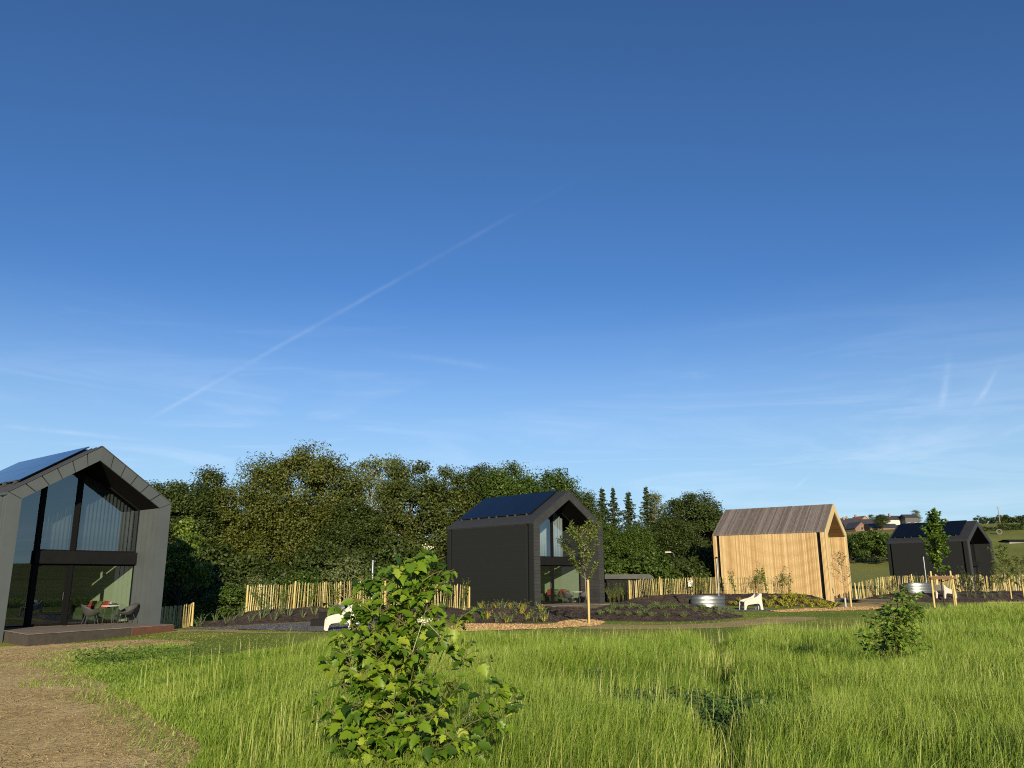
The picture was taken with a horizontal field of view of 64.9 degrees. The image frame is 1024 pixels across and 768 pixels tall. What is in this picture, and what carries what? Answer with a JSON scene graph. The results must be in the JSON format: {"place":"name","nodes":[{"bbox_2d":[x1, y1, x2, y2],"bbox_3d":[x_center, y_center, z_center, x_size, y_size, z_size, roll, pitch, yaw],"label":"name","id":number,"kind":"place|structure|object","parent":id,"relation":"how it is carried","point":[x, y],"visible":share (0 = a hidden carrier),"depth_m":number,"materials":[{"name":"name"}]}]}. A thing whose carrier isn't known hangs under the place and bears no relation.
{"place":"outdoors","nodes":[
{"label":"outdoors","id":0,"kind":"place"},
{"bbox_2d":[0,639,218,767],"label":"dirt path","id":1,"kind":"structure","parent":0,"point":[20,738],"depth_m":9.55,"materials":[{"name":"soil"}]},
{"bbox_2d":[1,641,234,767],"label":"rim grass","id":2,"kind":"structure","parent":1,"relation":"on","point":[61,665],"depth_m":11.06,"materials":[{"name":"green plant"}]},
{"bbox_2d":[174,622,375,631],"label":"gravel patio","id":3,"kind":"structure","parent":0,"point":[338,628],"depth_m":29.81,"materials":[{"name":"grey gravel"}]},
{"bbox_2d":[324,607,351,630],"bbox_3d":[-5.970,8.087,27.780,0.950,0.766,0.625,4,-14,-16],"label":"garden chair","id":4,"kind":"object","parent":3,"relation":"on","point":[332,619],"visible":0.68,"depth_m":27.47,"materials":[{"name":"white plastic"}]},
{"bbox_2d":[180,602,945,631],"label":"loose gravel","id":5,"kind":"structure","parent":3,"relation":"on","point":[283,628],"depth_m":30.67,"materials":[{"name":"beige gravel"}]},
{"bbox_2d":[3,608,941,764],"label":"mown grass","id":6,"kind":"structure","parent":0,"point":[222,632],"depth_m":26.92,"materials":[{"name":"green plant"}]},
{"bbox_2d":[0,602,1021,669],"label":"lawn","id":7,"kind":"structure","parent":0,"point":[708,632],"depth_m":27.11,"materials":[{"name":"green plant"}]},
{"bbox_2d":[2,623,173,645],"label":"wooden deck","id":8,"kind":"structure","parent":7,"relation":"on","point":[34,636],"depth_m":29.47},
{"bbox_2d":[70,603,118,622],"bbox_3d":[-18.132,9.925,34.983,2.150,0.800,1.110,-11,-17,37],"label":"sofa","id":9,"kind":"object","parent":8,"relation":"on","point":[78,614],"visible":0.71,"depth_m":34.50,"materials":[{"name":"green fabric"}]},
{"bbox_2d":[117,603,138,623],"bbox_3d":[-16.026,9.573,33.617,0.686,0.830,0.750,-9,-16,32],"label":"armchair","id":10,"kind":"object","parent":8,"relation":"on","point":[129,610],"visible":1,"depth_m":33.64,"materials":[{"name":"grey paint"}]},
{"bbox_2d":[160,602,193,627],"bbox_3d":[-15.223,10.472,36.125,0.267,1.225,3.374,-2,-14,7],"label":"paling fence","id":11,"kind":"object","parent":7,"relation":"on","point":[167,619],"visible":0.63,"depth_m":36.67,"materials":[{"name":"brown wood"}]},
{"bbox_2d":[190,582,271,617],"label":"shrub","id":12,"kind":"object","parent":7,"relation":"on","point":[221,595],"visible":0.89,"depth_m":44.03,"materials":[{"name":"green plant"}]},
{"bbox_2d":[163,629,313,632],"bbox_3d":[-12.144,9.067,29.063,4.645,0.444,11.724,12,-19,-42],"label":"mown edge","id":13,"kind":"object","parent":7,"relation":"on","point":[227,630],"visible":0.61,"depth_m":28.05,"materials":[{"name":"green plant"}]},
{"bbox_2d":[234,570,285,609],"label":"shrub","id":14,"kind":"object","parent":7,"relation":"on","point":[253,580],"visible":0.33,"depth_m":48.24,"materials":[{"name":"green plant"}]},
{"bbox_2d":[181,605,463,626],"bbox_3d":[-8.657,10.575,36.343,15.531,1.064,7.820,0,-14,-3],"label":"planting bed","id":15,"kind":"object","parent":7,"relation":"on","point":[268,617],"visible":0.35,"depth_m":34.79,"materials":[{"name":"brown soil"}]},
{"bbox_2d":[245,580,469,611],"bbox_3d":[-7.061,10.092,38.062,10.510,1.627,0.362,4,-14,-16],"label":"paling fence","id":16,"kind":"object","parent":15,"relation":"on","point":[247,605],"visible":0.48,"depth_m":37.48,"materials":[{"name":"brown wood"}]},
{"bbox_2d":[181,590,1022,626],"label":"loose soil","id":17,"kind":"structure","parent":15,"relation":"on","point":[553,612],"depth_m":34.74,"materials":[{"name":"brown soil"}]},
{"bbox_2d":[447,602,566,623],"bbox_3d":[-0.353,9.815,34.652,5.598,0.743,6.712,0,-14,0],"label":"planting bed","id":18,"kind":"object","parent":7,"relation":"on","point":[509,614],"visible":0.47,"depth_m":32.52,"materials":[{"name":"brown soil"}]},
{"bbox_2d":[449,620,603,630],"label":"bark mulch","id":19,"kind":"object","parent":7,"relation":"on","point":[527,626],"visible":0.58,"depth_m":29.28,"materials":[{"name":"brown wood"}]},
{"bbox_2d":[555,515,602,621],"bbox_3d":[2.760,7.236,31.699,1.880,4.166,2.241,2,-14,-11],"label":"young tree","id":20,"kind":"object","parent":19,"relation":"on","point":[580,541],"visible":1,"depth_m":31.95,"materials":[{"name":"green plant"}]},
{"bbox_2d":[540,603,611,607],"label":"wooden deck","id":21,"kind":"structure","parent":7,"relation":"on","point":[577,605],"depth_m":49.86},
{"bbox_2d":[567,601,742,621],"bbox_3d":[6.353,10.566,37.768,8.320,0.679,12.039,0,-14,0],"label":"planting bed","id":22,"kind":"object","parent":7,"relation":"on","point":[652,618],"visible":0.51,"depth_m":33.69,"materials":[{"name":"brown soil"}]},
{"bbox_2d":[578,616,819,628],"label":"footpath","id":23,"kind":"structure","parent":7,"relation":"on","point":[724,624],"depth_m":29.56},
{"bbox_2d":[625,593,839,606],"bbox_3d":[13.989,14.107,52.688,14.054,0.773,8.704,0,-14,0],"label":"planting bed","id":24,"kind":"object","parent":7,"relation":"on","point":[686,597],"visible":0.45,"depth_m":52.48,"materials":[{"name":"brown soil"}]},
{"bbox_2d":[628,574,790,598],"bbox_3d":[13.399,13.913,55.062,10.795,1.745,0.813,-2,-14,5],"label":"paling fence","id":25,"kind":"object","parent":24,"relation":"on","point":[660,589],"visible":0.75,"depth_m":55.22,"materials":[{"name":"beige wood"}]},
{"bbox_2d":[717,607,773,611],"bbox_3d":[12.046,12.471,44.604,4.674,0.001,10.372,-3,-14,12],"label":"gravel court","id":26,"kind":"object","parent":7,"relation":"on","point":[748,609],"visible":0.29,"depth_m":43.78,"materials":[{"name":"beige gravel"}]},
{"bbox_2d":[690,557,724,608],"bbox_3d":[11.101,11.317,45.928,1.989,2.880,1.122,0,-14,-3],"label":"hot tub","id":27,"kind":"object","parent":26,"relation":"on","point":[710,601],"visible":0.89,"depth_m":45.28,"materials":[{"name":"metal"}]},
{"bbox_2d":[739,593,763,609],"bbox_3d":[12.968,11.812,43.761,1.080,0.870,0.710,2,-14,-8],"label":"garden chair","id":28,"kind":"object","parent":26,"relation":"on","point":[755,598],"visible":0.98,"depth_m":43.48,"materials":[{"name":"white plastic"}]},
{"bbox_2d":[773,607,878,611],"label":"bark mulch","id":29,"kind":"object","parent":7,"relation":"on","point":[827,610],"visible":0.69,"depth_m":42.82,"materials":[{"name":"brown wood"}]},
{"bbox_2d":[449,602,1023,630],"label":"loose chips","id":30,"kind":"object","parent":29,"relation":"on","point":[574,623],"visible":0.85,"depth_m":30.44,"materials":[{"name":"brown wood"}]},
{"bbox_2d":[834,598,908,602],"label":"wooden deck","id":31,"kind":"structure","parent":7,"relation":"on","point":[860,600],"depth_m":55.90,"materials":[{"name":"brown wood"}]},
{"bbox_2d":[837,602,920,606],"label":"footpath","id":32,"kind":"structure","parent":7,"relation":"on","point":[867,604],"depth_m":51.09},
{"bbox_2d":[829,550,854,597],"bbox_3d":[19.287,11.332,47.092,1.643,3.309,1.678,0,-14,0],"label":"young tree","id":33,"kind":"object","parent":32,"relation":"on","point":[841,565],"visible":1,"depth_m":47.22,"materials":[{"name":"green plant"}]},
{"bbox_2d":[918,507,951,606],"bbox_3d":[24.677,9.943,46.451,1.710,5.663,2.041,-13,-18,42],"label":"young tree","id":34,"kind":"object","parent":7,"relation":"on","point":[935,526],"visible":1,"depth_m":46.60,"materials":[{"name":"green plant"}]},
{"bbox_2d":[858,590,1023,601],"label":"planting bed","id":35,"kind":"object","parent":7,"relation":"on","point":[979,598],"visible":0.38,"depth_m":55.98,"materials":[{"name":"brown soil"}]},
{"bbox_2d":[903,555,931,592],"bbox_3d":[29.196,13.716,58.172,2.040,2.680,1.122,0,-14,-3],"label":"hot tub","id":36,"kind":"object","parent":35,"relation":"on","point":[921,587],"visible":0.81,"depth_m":57.49,"materials":[{"name":"metal"}]},
{"bbox_2d":[854,573,1023,598],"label":"paling fence","id":37,"kind":"object","parent":35,"relation":"on","point":[958,582],"visible":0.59,"depth_m":59.62,"materials":[{"name":"beige wood"}]},
{"bbox_2d":[987,542,1017,596],"bbox_3d":[34.373,13.008,56.352,1.661,3.790,1.687,5,-15,-21],"label":"young tree","id":38,"kind":"object","parent":35,"relation":"on","point":[1004,559],"visible":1,"depth_m":56.30,"materials":[{"name":"green plant"}]},
{"bbox_2d":[1006,555,1023,597],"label":"young tree","id":39,"kind":"object","parent":35,"relation":"on","point":[1017,571],"visible":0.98,"depth_m":56.06,"materials":[{"name":"green plant"}]},
{"bbox_2d":[927,571,956,606],"bbox_3d":[24.689,11.702,45.663,1.803,2.170,0.798,4,-14,-16],"label":"tree support","id":40,"kind":"object","parent":7,"relation":"on","point":[950,577],"visible":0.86,"depth_m":45.75,"materials":[{"name":"yellow wood"}]},
{"bbox_2d":[0,0,1023,547],"label":"sky","id":41,"kind":"structure","parent":0,"point":[749,253],"materials":[{"name":"blue"}]},
{"bbox_2d":[541,590,571,602],"bbox_3d":[2.868,14.267,54.043,1.110,0.800,2.150,12,-19,-42],"label":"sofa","id":42,"kind":"object","parent":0,"point":[558,598],"visible":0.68,"depth_m":53.61,"materials":[{"name":"green fabric"}]},
{"bbox_2d":[91,523,1023,760],"bbox_3d":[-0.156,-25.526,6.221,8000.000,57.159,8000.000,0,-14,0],"label":"ground","id":43,"kind":"structure","parent":0,"point":[867,570],"depth_m":158.27,"materials":[{"name":"green plant"}]},
{"bbox_2d":[0,446,171,642],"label":"lodge","id":44,"kind":"structure","parent":43,"relation":"on","point":[54,587],"depth_m":34.10,"materials":[{"name":"black paint"}]},
{"bbox_2d":[4,489,42,627],"bbox_3d":[-19.357,6.588,31.414,0.080,5.606,1.350,-11,-17,37],"label":"window","id":45,"kind":"structure","parent":44,"relation":"in","point":[41,493],"depth_m":31.76,"materials":[{"name":"black paint"}]},
{"bbox_2d":[15,498,36,549],"bbox_3d":[-19.560,5.491,31.902,0.079,2.110,1.182,-11,-17,37],"label":"curtain","id":46,"kind":"object","parent":44,"relation":"hanging from","point":[25,525],"visible":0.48,"depth_m":32.10,"materials":[{"name":"white fabric"}]},
{"bbox_2d":[29,564,69,626],"bbox_3d":[-18.446,8.402,32.109,0.125,2.400,1.260,-11,-17,37],"label":"door","id":47,"kind":"structure","parent":44,"relation":"in","point":[65,565],"depth_m":32.26,"materials":[{"name":"black paint"}]},
{"bbox_2d":[40,483,75,549],"bbox_3d":[-18.701,5.405,33.045,0.081,2.809,1.200,-11,-17,37],"label":"curtain","id":48,"kind":"object","parent":44,"relation":"hanging from","point":[57,521],"visible":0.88,"depth_m":33.07,"materials":[{"name":"white fabric"}]},
{"bbox_2d":[39,470,80,550],"bbox_3d":[-18.484,5.006,32.951,0.080,3.578,1.260,-11,-17,37],"label":"window","id":49,"kind":"structure","parent":44,"relation":"in","point":[74,515],"depth_m":33.11,"materials":[{"name":"black paint"}]},
{"bbox_2d":[66,564,133,624],"bbox_3d":[-17.186,8.780,33.693,0.080,2.400,2.585,-11,-17,37],"label":"window","id":50,"kind":"structure","parent":44,"relation":"in","point":[74,564],"depth_m":33.55,"materials":[{"name":"black paint"}]},
{"bbox_2d":[76,474,133,550],"bbox_3d":[-17.446,5.520,34.654,0.081,3.333,2.453,-11,-17,37],"label":"curtain","id":51,"kind":"object","parent":44,"relation":"hanging from","point":[106,520],"visible":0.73,"depth_m":34.49,"materials":[{"name":"white fabric"}]},
{"bbox_2d":[75,468,139,552],"bbox_3d":[-17.206,5.424,34.511,0.080,3.489,2.585,-11,-17,37],"label":"window","id":52,"kind":"structure","parent":44,"relation":"in","point":[86,469],"depth_m":34.41,"materials":[{"name":"black paint"}]},
{"bbox_2d":[164,517,214,622],"bbox_3d":[-17.512,9.872,42.865,3.417,5.630,2.345,2,-14,-11],"label":"hazel tree","id":53,"kind":"object","parent":43,"relation":"on","point":[183,566],"visible":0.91,"depth_m":42.75,"materials":[{"name":"green plant"}]},
{"bbox_2d":[154,478,239,553],"bbox_3d":[-26.755,12.673,64.908,10.504,10.400,6.333,9,-16,-33],"label":"broadleaf tree","id":54,"kind":"object","parent":43,"relation":"on","point":[188,503],"visible":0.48,"depth_m":64.81,"materials":[{"name":"green plant"}]},
{"bbox_2d":[161,561,238,613],"bbox_3d":[-20.373,12.801,50.389,7.095,3.538,4.265,0,-14,0],"label":"shrub","id":55,"kind":"object","parent":43,"relation":"on","point":[170,601],"visible":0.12,"depth_m":49.66,"materials":[{"name":"green plant"}]},
{"bbox_2d":[167,535,247,598],"bbox_3d":[-22.240,13.727,58.393,6.233,5.494,10.369,-1,-14,1],"label":"shrub","id":56,"kind":"object","parent":43,"relation":"on","point":[208,553],"visible":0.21,"depth_m":57.77,"materials":[{"name":"green plant"}]},
{"bbox_2d":[185,464,241,554],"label":"broadleaf tree","id":57,"kind":"object","parent":43,"relation":"on","point":[207,475],"visible":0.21,"depth_m":68.63,"materials":[{"name":"green plant"}]},
{"bbox_2d":[180,563,248,617],"bbox_3d":[-17.819,12.401,48.443,3.773,3.363,6.276,1,-14,-7],"label":"shrub","id":58,"kind":"object","parent":43,"relation":"on","point":[226,575],"visible":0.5,"depth_m":47.88,"materials":[{"name":"green plant"}]},
{"bbox_2d":[210,551,279,611],"bbox_3d":[-19.995,14.232,58.271,8.732,4.427,5.249,-2,-14,8],"label":"shrub","id":59,"kind":"object","parent":43,"relation":"on","point":[239,564],"visible":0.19,"depth_m":57.69,"materials":[{"name":"green plant"}]},
{"bbox_2d":[246,558,306,608],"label":"shrub","id":60,"kind":"object","parent":43,"relation":"on","point":[256,569],"visible":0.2,"depth_m":55.91,"materials":[{"name":"green plant"}]},
{"bbox_2d":[261,567,337,607],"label":"shrub","id":61,"kind":"object","parent":43,"relation":"on","point":[301,578],"visible":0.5,"depth_m":49.99,"materials":[{"name":"green plant"}]},
{"bbox_2d":[202,440,402,604],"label":"oak tree","id":62,"kind":"object","parent":43,"relation":"on","point":[291,529],"visible":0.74,"depth_m":65.86,"materials":[{"name":"green plant"}]},
{"bbox_2d":[260,544,364,605],"bbox_3d":[-13.377,13.329,55.503,8.186,4.468,4.921,13,-19,-43],"label":"shrub","id":63,"kind":"object","parent":43,"relation":"on","point":[311,560],"visible":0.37,"depth_m":54.54,"materials":[{"name":"green plant"}]},
{"bbox_2d":[309,549,376,602],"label":"shrub","id":64,"kind":"object","parent":43,"relation":"on","point":[344,576],"visible":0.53,"depth_m":53.08,"materials":[{"name":"green plant"}]},
{"bbox_2d":[322,544,386,602],"bbox_3d":[-10.526,13.780,58.346,5.577,4.426,9.278,-8,-16,30],"label":"shrub","id":65,"kind":"object","parent":43,"relation":"on","point":[369,550],"visible":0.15,"depth_m":57.84,"materials":[{"name":"green plant"}]},
{"bbox_2d":[310,496,401,600],"bbox_3d":[-13.062,13.483,65.539,6.333,8.481,9.134,-8,-16,28],"label":"broadleaf tree","id":66,"kind":"object","parent":43,"relation":"on","point":[339,532],"visible":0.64,"depth_m":64.41,"materials":[{"name":"green plant"}]},
{"bbox_2d":[335,454,394,533],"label":"broadleaf tree","id":67,"kind":"object","parent":43,"relation":"on","point":[377,480],"visible":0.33,"depth_m":79.84,"materials":[{"name":"green plant"}]},
{"bbox_2d":[348,561,423,603],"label":"shrub","id":68,"kind":"object","parent":43,"relation":"on","point":[376,571],"visible":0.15,"depth_m":47.92,"materials":[{"name":"green plant"}]},
{"bbox_2d":[378,453,413,538],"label":"broadleaf tree","id":69,"kind":"object","parent":43,"relation":"on","point":[394,460],"visible":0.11,"depth_m":83.95,"materials":[{"name":"green plant"}]},
{"bbox_2d":[347,535,446,591],"bbox_3d":[-7.494,13.113,56.546,8.732,4.773,5.249,-6,-15,23],"label":"shrub","id":70,"kind":"object","parent":43,"relation":"on","point":[396,547],"visible":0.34,"depth_m":56.11,"materials":[{"name":"green plant"}]},
{"bbox_2d":[361,459,457,566],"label":"broadleaf tree","id":71,"kind":"object","parent":43,"relation":"on","point":[399,493],"visible":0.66,"depth_m":67.35,"materials":[{"name":"green plant"}]},
{"bbox_2d":[301,543,524,767],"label":"bush","id":72,"kind":"object","parent":43,"relation":"on","point":[388,716],"visible":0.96,"depth_m":5.91,"materials":[{"name":"green plant"}]},
{"bbox_2d":[428,548,446,599],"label":"shrub","id":73,"kind":"object","parent":43,"relation":"on","point":[441,561],"visible":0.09,"depth_m":57.07,"materials":[{"name":"green plant"}]},
{"bbox_2d":[67,640,825,750],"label":"meadow weeds","id":74,"kind":"object","parent":43,"relation":"on","point":[718,713],"visible":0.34,"depth_m":9.22,"materials":[{"name":"green plant"}]},
{"bbox_2d":[413,463,481,559],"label":"broadleaf tree","id":75,"kind":"object","parent":43,"relation":"on","point":[455,496],"visible":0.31,"depth_m":71.02,"materials":[{"name":"green plant"}]},
{"bbox_2d":[450,462,500,516],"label":"broadleaf tree","id":76,"kind":"object","parent":43,"relation":"on","point":[477,474],"visible":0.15,"depth_m":73.02,"materials":[{"name":"green plant"}]},
{"bbox_2d":[468,460,548,509],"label":"broadleaf tree","id":77,"kind":"object","parent":43,"relation":"on","point":[504,482],"visible":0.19,"depth_m":68.82,"materials":[{"name":"green plant"}]},
{"bbox_2d":[446,490,604,607],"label":"lodge","id":78,"kind":"structure","parent":43,"relation":"on","point":[493,548],"depth_m":52.30,"materials":[{"name":"black paint"}]},
{"bbox_2d":[539,520,546,555],"bbox_3d":[1.366,9.385,51.796,2.530,3.377,0.107,12,-19,-42],"label":"curtain","id":79,"kind":"object","parent":78,"relation":"hanging from","point":[543,541],"visible":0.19,"depth_m":52.25,"materials":[{"name":"white fabric"}]},
{"bbox_2d":[549,513,562,556],"bbox_3d":[2.936,9.790,53.234,1.302,3.253,0.108,12,-19,-42],"label":"curtain","id":80,"kind":"object","parent":78,"relation":"hanging from","point":[557,530],"visible":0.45,"depth_m":53.23,"materials":[{"name":"white fabric"}]},
{"bbox_2d":[68,598,1023,767],"bbox_3d":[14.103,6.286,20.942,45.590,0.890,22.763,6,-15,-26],"label":"meadow grass","id":81,"kind":"structure","parent":43,"relation":"on","point":[843,721],"depth_m":9.38,"materials":[{"name":"green plant"}]},
{"bbox_2d":[522,466,606,528],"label":"broadleaf tree","id":82,"kind":"object","parent":43,"relation":"on","point":[551,479],"visible":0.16,"depth_m":71.76,"materials":[{"name":"green plant"}]},
{"bbox_2d":[578,488,610,530],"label":"broadleaf tree","id":83,"kind":"object","parent":43,"relation":"on","point":[590,504],"visible":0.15,"depth_m":78.69,"materials":[{"name":"green plant"}]},
{"bbox_2d":[596,489,609,532],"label":"spruce tree","id":84,"kind":"object","parent":43,"relation":"on","point":[602,498],"visible":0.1,"depth_m":81.31,"materials":[{"name":"green plant"}]},
{"bbox_2d":[601,523,631,572],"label":"broadleaf tree","id":85,"kind":"object","parent":43,"relation":"on","point":[610,544],"visible":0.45,"depth_m":69.73,"materials":[{"name":"green plant"}]},
{"bbox_2d":[606,488,629,561],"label":"spruce tree","id":86,"kind":"object","parent":43,"relation":"on","point":[614,520],"visible":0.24,"depth_m":80.07,"materials":[{"name":"green plant"}]},
{"bbox_2d":[604,574,653,602],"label":"shed","id":87,"kind":"structure","parent":43,"relation":"on","point":[621,579],"depth_m":58.62,"materials":[{"name":"black metal"}]},
{"bbox_2d":[619,492,641,558],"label":"spruce tree","id":88,"kind":"object","parent":43,"relation":"on","point":[629,517],"visible":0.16,"depth_m":83.01,"materials":[{"name":"green plant"}]},
{"bbox_2d":[603,557,657,591],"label":"shrub","id":89,"kind":"object","parent":43,"relation":"on","point":[612,567],"visible":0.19,"depth_m":61.65,"materials":[{"name":"green plant"}]},
{"bbox_2d":[614,522,665,571],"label":"broadleaf tree","id":90,"kind":"object","parent":43,"relation":"on","point":[638,536],"visible":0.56,"depth_m":69.89,"materials":[{"name":"green plant"}]},
{"bbox_2d":[638,487,660,579],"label":"spruce tree","id":91,"kind":"object","parent":43,"relation":"on","point":[646,512],"visible":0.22,"depth_m":82.14,"materials":[{"name":"green plant"}]},
{"bbox_2d":[636,490,667,530],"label":"broadleaf tree","id":92,"kind":"object","parent":43,"relation":"on","point":[654,498],"visible":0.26,"depth_m":93.99,"materials":[{"name":"green plant"}]},
{"bbox_2d":[626,548,684,594],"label":"shrub","id":93,"kind":"object","parent":43,"relation":"on","point":[642,563],"visible":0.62,"depth_m":61.08,"materials":[{"name":"green plant"}]},
{"bbox_2d":[641,515,709,564],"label":"broadleaf tree","id":94,"kind":"object","parent":43,"relation":"on","point":[668,540],"visible":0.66,"depth_m":73.54,"materials":[{"name":"green plant"}]},
{"bbox_2d":[650,554,714,595],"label":"shrub","id":95,"kind":"object","parent":43,"relation":"on","point":[686,569],"visible":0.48,"depth_m":61.48,"materials":[{"name":"green plant"}]},
{"bbox_2d":[647,489,724,557],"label":"broadleaf tree","id":96,"kind":"object","parent":43,"relation":"on","point":[691,507],"visible":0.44,"depth_m":78.08,"materials":[{"name":"green plant"}]},
{"bbox_2d":[672,555,715,593],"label":"shrub","id":97,"kind":"object","parent":43,"relation":"on","point":[711,566],"visible":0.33,"depth_m":63.29,"materials":[{"name":"green plant"}]},
{"bbox_2d":[682,545,714,589],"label":"shrub","id":98,"kind":"object","parent":43,"relation":"on","point":[707,554],"visible":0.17,"depth_m":65.47,"materials":[{"name":"green plant"}]},
{"bbox_2d":[712,504,852,601],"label":"lodge","id":99,"kind":"structure","parent":43,"relation":"on","point":[802,543],"depth_m":59.84,"materials":[{"name":"brown wood"}]},
{"bbox_2d":[844,522,864,531],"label":"house","id":100,"kind":"structure","parent":43,"relation":"on","point":[854,526],"depth_m":320.94,"materials":[{"name":"orange brick"}]},
{"bbox_2d":[847,531,885,562],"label":"bush","id":101,"kind":"object","parent":43,"relation":"on","point":[852,538],"visible":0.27,"depth_m":167.69,"materials":[{"name":"green plant"}]},
{"bbox_2d":[848,529,889,563],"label":"bush","id":102,"kind":"object","parent":43,"relation":"on","point":[879,539],"visible":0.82,"depth_m":164.19,"materials":[{"name":"green plant"}]},
{"bbox_2d":[853,585,934,665],"bbox_3d":[5.960,3.928,12.547,1.118,1.578,1.238,-8,-16,28],"label":"bush","id":103,"kind":"object","parent":43,"relation":"on","point":[901,613],"visible":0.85,"depth_m":12.43,"materials":[{"name":"green plant"}]},
{"bbox_2d":[899,514,918,523],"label":"house","id":104,"kind":"structure","parent":43,"relation":"on","point":[908,518],"depth_m":363.81,"materials":[{"name":"stone"}]},
{"bbox_2d":[886,520,997,589],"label":"lodge","id":105,"kind":"structure","parent":43,"relation":"on","point":[968,543],"depth_m":86.16,"materials":[{"name":"black paint"}]},
{"bbox_2d":[973,514,1023,523],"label":"hedge","id":106,"kind":"object","parent":43,"relation":"on","point":[985,519],"visible":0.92,"depth_m":317.75,"materials":[{"name":"green plant"}]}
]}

